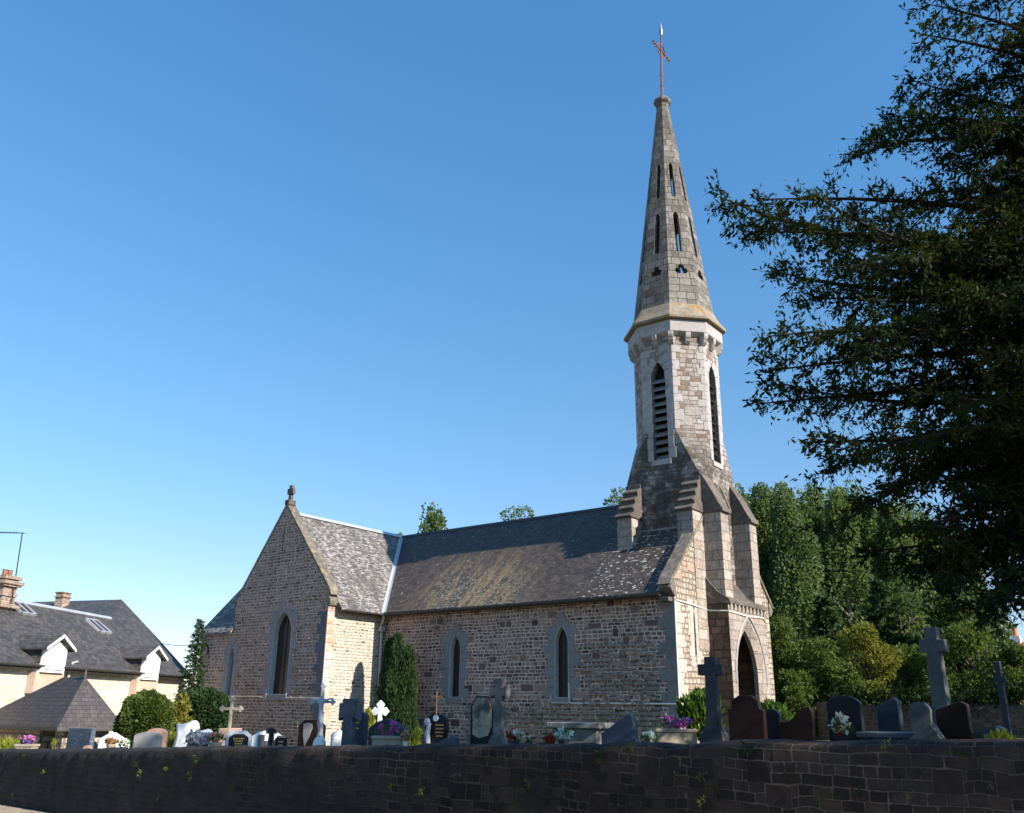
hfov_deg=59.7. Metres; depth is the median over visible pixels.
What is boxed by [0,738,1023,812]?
retaining wall
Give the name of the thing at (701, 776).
wall tuft
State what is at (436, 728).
headstone
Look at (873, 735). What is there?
grave slab
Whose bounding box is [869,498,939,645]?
poplar
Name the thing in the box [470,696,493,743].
headstone
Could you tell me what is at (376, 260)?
sky
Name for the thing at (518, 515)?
broadleaf tree
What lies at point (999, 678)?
grave cross
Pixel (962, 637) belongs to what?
hedge shrub
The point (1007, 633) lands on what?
broadleaf tree
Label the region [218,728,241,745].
headstone
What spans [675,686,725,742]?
laurel shrub
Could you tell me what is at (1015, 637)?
red roofed house
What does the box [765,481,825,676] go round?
poplar
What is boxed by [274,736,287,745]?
headstone
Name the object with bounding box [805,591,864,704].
conifer
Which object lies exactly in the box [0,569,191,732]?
stone house
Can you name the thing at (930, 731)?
headstone
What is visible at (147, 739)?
headstone
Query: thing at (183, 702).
leafy shrub
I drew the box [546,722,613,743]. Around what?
chest tomb
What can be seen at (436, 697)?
grave cross
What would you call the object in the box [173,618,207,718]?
spruce
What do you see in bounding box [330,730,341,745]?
headstone
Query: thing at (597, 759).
wall tuft
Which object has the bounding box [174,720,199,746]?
headstone
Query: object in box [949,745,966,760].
wall tuft
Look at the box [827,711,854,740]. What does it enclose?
flower pot
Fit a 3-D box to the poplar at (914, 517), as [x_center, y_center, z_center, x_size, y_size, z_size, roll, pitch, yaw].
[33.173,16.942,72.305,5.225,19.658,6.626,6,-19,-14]
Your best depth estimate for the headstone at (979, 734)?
12.71 m
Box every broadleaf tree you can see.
[499,505,533,520]
[603,486,624,505]
[867,577,944,687]
[915,591,999,702]
[970,588,1016,689]
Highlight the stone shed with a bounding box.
[0,662,115,748]
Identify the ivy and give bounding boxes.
[827,671,1023,715]
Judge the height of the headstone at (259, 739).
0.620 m
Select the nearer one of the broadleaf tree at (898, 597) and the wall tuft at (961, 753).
the wall tuft at (961, 753)
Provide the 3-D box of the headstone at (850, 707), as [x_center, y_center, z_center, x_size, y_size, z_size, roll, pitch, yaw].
[5.091,4.883,13.572,0.640,0.923,0.340,-11,-22,32]
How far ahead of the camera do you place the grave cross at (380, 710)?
18.87 m
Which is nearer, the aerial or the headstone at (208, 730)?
the headstone at (208, 730)
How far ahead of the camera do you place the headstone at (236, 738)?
17.54 m
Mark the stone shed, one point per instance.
(48, 713)
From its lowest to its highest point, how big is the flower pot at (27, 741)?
0.637 m
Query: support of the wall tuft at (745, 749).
attached to the retaining wall at (987, 776)
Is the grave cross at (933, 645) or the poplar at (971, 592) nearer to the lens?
the grave cross at (933, 645)
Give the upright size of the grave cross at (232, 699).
1.342 m
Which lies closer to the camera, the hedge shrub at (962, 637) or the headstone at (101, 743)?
the headstone at (101, 743)
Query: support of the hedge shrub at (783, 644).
on the ground
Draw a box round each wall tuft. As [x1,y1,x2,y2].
[593,750,602,764]
[623,742,633,755]
[671,770,677,779]
[694,772,707,780]
[738,740,751,756]
[852,784,864,799]
[881,737,891,748]
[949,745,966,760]
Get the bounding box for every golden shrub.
[365,707,375,745]
[408,725,422,745]
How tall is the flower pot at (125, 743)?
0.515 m
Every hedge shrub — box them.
[770,613,815,710]
[774,668,819,739]
[788,635,851,707]
[824,661,878,703]
[836,620,904,703]
[879,643,927,703]
[919,665,972,702]
[940,619,1011,703]
[990,639,1023,704]
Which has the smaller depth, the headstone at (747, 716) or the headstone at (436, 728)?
the headstone at (747, 716)
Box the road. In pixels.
[0,805,46,812]
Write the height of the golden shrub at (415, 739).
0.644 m
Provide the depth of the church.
34.34 m
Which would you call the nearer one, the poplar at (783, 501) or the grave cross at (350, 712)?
the grave cross at (350, 712)
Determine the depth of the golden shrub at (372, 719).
21.15 m
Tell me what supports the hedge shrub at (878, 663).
on the ground
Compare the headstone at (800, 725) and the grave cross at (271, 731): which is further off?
the grave cross at (271, 731)
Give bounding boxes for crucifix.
[309,683,335,736]
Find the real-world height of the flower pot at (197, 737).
0.657 m
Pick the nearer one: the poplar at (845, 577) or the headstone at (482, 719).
the headstone at (482, 719)
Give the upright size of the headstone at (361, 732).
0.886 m
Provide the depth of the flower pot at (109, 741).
17.89 m
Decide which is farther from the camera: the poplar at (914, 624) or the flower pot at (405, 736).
the poplar at (914, 624)
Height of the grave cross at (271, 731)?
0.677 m
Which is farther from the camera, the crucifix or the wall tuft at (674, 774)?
the crucifix
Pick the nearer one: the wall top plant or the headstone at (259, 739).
the wall top plant
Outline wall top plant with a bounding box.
[982,728,1015,738]
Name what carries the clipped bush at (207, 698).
on the ground
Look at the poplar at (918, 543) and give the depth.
66.17 m
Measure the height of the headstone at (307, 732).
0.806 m
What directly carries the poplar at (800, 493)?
on the ground
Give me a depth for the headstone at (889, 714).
14.09 m
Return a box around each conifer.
[50,738,57,748]
[165,731,175,746]
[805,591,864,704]
[857,577,921,703]
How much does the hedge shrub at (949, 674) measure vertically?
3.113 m
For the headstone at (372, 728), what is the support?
on the ground
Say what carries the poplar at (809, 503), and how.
on the ground
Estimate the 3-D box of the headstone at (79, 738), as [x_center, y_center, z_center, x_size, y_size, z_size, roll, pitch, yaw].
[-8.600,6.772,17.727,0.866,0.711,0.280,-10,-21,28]
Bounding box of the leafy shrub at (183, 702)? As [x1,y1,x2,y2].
[171,691,193,745]
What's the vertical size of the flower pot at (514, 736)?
0.556 m
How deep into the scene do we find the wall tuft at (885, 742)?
5.94 m
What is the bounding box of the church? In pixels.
[197,22,775,746]
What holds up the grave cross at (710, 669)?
on the ground
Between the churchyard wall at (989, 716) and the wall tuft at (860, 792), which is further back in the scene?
the churchyard wall at (989, 716)
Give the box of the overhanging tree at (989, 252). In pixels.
[704,0,1023,645]
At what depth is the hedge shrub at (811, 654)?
36.34 m
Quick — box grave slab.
[856,731,915,739]
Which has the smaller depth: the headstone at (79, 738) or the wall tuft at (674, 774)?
the wall tuft at (674, 774)
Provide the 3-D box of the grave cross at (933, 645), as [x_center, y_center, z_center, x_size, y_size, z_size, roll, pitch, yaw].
[7.605,5.028,15.858,0.483,2.140,0.380,-16,-25,41]
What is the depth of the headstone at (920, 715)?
15.26 m
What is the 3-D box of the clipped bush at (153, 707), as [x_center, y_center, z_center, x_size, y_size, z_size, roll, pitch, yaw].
[-9.656,8.452,23.487,1.601,1.998,1.582,-13,-23,35]
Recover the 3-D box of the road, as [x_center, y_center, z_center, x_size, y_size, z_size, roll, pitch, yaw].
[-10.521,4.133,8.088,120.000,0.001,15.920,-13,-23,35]
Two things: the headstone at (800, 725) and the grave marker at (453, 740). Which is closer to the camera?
the headstone at (800, 725)
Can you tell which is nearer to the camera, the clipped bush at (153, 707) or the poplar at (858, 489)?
the clipped bush at (153, 707)
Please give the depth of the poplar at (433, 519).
62.50 m
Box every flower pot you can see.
[14,734,39,748]
[104,736,119,747]
[118,738,132,747]
[183,729,209,746]
[207,720,226,745]
[371,720,402,744]
[400,729,412,745]
[503,727,523,743]
[542,733,555,743]
[553,726,573,743]
[640,730,657,742]
[652,714,697,743]
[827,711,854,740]
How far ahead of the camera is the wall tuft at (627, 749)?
7.09 m
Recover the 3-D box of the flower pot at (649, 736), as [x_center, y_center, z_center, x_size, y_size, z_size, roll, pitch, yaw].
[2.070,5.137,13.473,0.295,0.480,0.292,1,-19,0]
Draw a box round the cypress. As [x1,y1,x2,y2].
[373,631,419,735]
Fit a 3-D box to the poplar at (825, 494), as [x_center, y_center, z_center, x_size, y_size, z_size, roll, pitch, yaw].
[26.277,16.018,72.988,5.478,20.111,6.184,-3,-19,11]
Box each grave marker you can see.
[313,737,325,745]
[439,736,459,743]
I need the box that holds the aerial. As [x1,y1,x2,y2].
[0,531,25,603]
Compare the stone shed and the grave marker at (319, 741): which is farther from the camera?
the stone shed
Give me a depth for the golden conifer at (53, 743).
19.12 m
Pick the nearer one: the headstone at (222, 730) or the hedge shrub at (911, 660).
the headstone at (222, 730)
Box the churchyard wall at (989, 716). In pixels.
[816,702,1023,739]
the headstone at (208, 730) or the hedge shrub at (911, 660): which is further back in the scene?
the hedge shrub at (911, 660)
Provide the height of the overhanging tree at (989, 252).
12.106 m
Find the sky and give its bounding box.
[0,0,1023,690]
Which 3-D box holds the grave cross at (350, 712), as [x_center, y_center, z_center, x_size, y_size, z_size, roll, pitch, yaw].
[-2.951,5.879,16.155,0.404,1.111,0.150,-7,-20,20]
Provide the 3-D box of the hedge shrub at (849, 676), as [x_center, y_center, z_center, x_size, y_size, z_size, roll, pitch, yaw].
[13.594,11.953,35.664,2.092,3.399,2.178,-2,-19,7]
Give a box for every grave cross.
[219,696,243,733]
[266,726,277,745]
[338,699,361,744]
[371,700,388,721]
[431,691,441,713]
[488,679,509,743]
[698,657,728,742]
[918,627,950,724]
[993,661,1012,734]
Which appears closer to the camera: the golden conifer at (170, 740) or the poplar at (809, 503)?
the golden conifer at (170, 740)
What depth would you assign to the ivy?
32.12 m
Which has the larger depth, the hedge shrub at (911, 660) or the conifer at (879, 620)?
the conifer at (879, 620)
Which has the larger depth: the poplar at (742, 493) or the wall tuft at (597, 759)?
the poplar at (742, 493)
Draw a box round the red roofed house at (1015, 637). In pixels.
[1005,628,1023,661]
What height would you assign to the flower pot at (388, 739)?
0.728 m
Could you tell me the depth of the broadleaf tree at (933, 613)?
45.30 m
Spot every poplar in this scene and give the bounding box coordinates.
[416,502,447,533]
[735,482,773,649]
[746,481,794,669]
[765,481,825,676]
[769,486,806,633]
[786,483,822,626]
[796,484,850,631]
[814,483,855,593]
[816,486,873,677]
[843,479,864,501]
[847,503,911,633]
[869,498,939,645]
[891,500,922,634]
[903,499,945,629]
[934,533,1009,704]
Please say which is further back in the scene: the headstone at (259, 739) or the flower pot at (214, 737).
the headstone at (259, 739)
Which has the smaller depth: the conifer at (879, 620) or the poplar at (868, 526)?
the conifer at (879, 620)
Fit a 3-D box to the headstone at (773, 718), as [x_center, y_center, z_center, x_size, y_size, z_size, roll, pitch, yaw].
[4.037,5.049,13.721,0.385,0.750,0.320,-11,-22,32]
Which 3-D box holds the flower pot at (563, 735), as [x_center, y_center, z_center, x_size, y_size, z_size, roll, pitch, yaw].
[0.818,5.320,14.029,0.336,0.565,0.312,1,-19,0]
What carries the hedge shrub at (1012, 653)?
on the ground
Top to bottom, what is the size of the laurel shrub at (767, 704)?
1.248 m
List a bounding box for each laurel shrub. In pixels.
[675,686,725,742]
[761,697,793,721]
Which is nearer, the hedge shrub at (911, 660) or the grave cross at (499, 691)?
the grave cross at (499, 691)
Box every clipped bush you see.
[112,688,175,747]
[173,685,233,741]
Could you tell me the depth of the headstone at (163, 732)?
20.11 m
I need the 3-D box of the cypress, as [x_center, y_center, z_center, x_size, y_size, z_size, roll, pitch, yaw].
[-4.545,10.720,33.786,2.096,4.365,1.752,-13,-23,35]
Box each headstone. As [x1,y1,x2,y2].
[66,728,95,748]
[97,733,124,747]
[133,732,162,747]
[147,728,167,746]
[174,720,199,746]
[196,729,212,746]
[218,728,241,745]
[225,731,251,745]
[251,730,281,746]
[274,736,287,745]
[297,720,325,745]
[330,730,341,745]
[356,712,368,745]
[368,719,407,745]
[424,714,448,743]
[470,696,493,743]
[601,714,637,743]
[728,695,767,739]
[766,709,781,738]
[780,707,816,740]
[826,695,864,740]
[876,697,904,731]
[909,702,932,731]
[910,723,945,738]
[935,701,973,738]
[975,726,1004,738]
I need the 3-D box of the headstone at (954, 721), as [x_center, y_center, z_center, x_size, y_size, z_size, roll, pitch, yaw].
[6.371,4.652,12.811,0.561,0.789,0.480,-11,-22,32]
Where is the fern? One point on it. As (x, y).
(7, 744)
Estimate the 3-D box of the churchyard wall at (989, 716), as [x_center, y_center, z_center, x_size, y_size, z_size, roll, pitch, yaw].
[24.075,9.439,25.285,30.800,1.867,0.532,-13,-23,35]
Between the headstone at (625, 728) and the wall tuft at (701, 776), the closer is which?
the wall tuft at (701, 776)
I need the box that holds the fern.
[0,735,32,748]
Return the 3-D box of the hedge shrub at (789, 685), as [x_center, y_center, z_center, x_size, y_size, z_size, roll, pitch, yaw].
[11.439,11.888,35.355,2.341,2.935,2.163,-1,-19,4]
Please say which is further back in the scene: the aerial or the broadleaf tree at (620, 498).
the broadleaf tree at (620, 498)
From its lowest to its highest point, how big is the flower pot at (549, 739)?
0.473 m
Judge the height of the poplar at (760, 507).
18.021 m
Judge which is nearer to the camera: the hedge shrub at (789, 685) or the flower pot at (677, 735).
the flower pot at (677, 735)

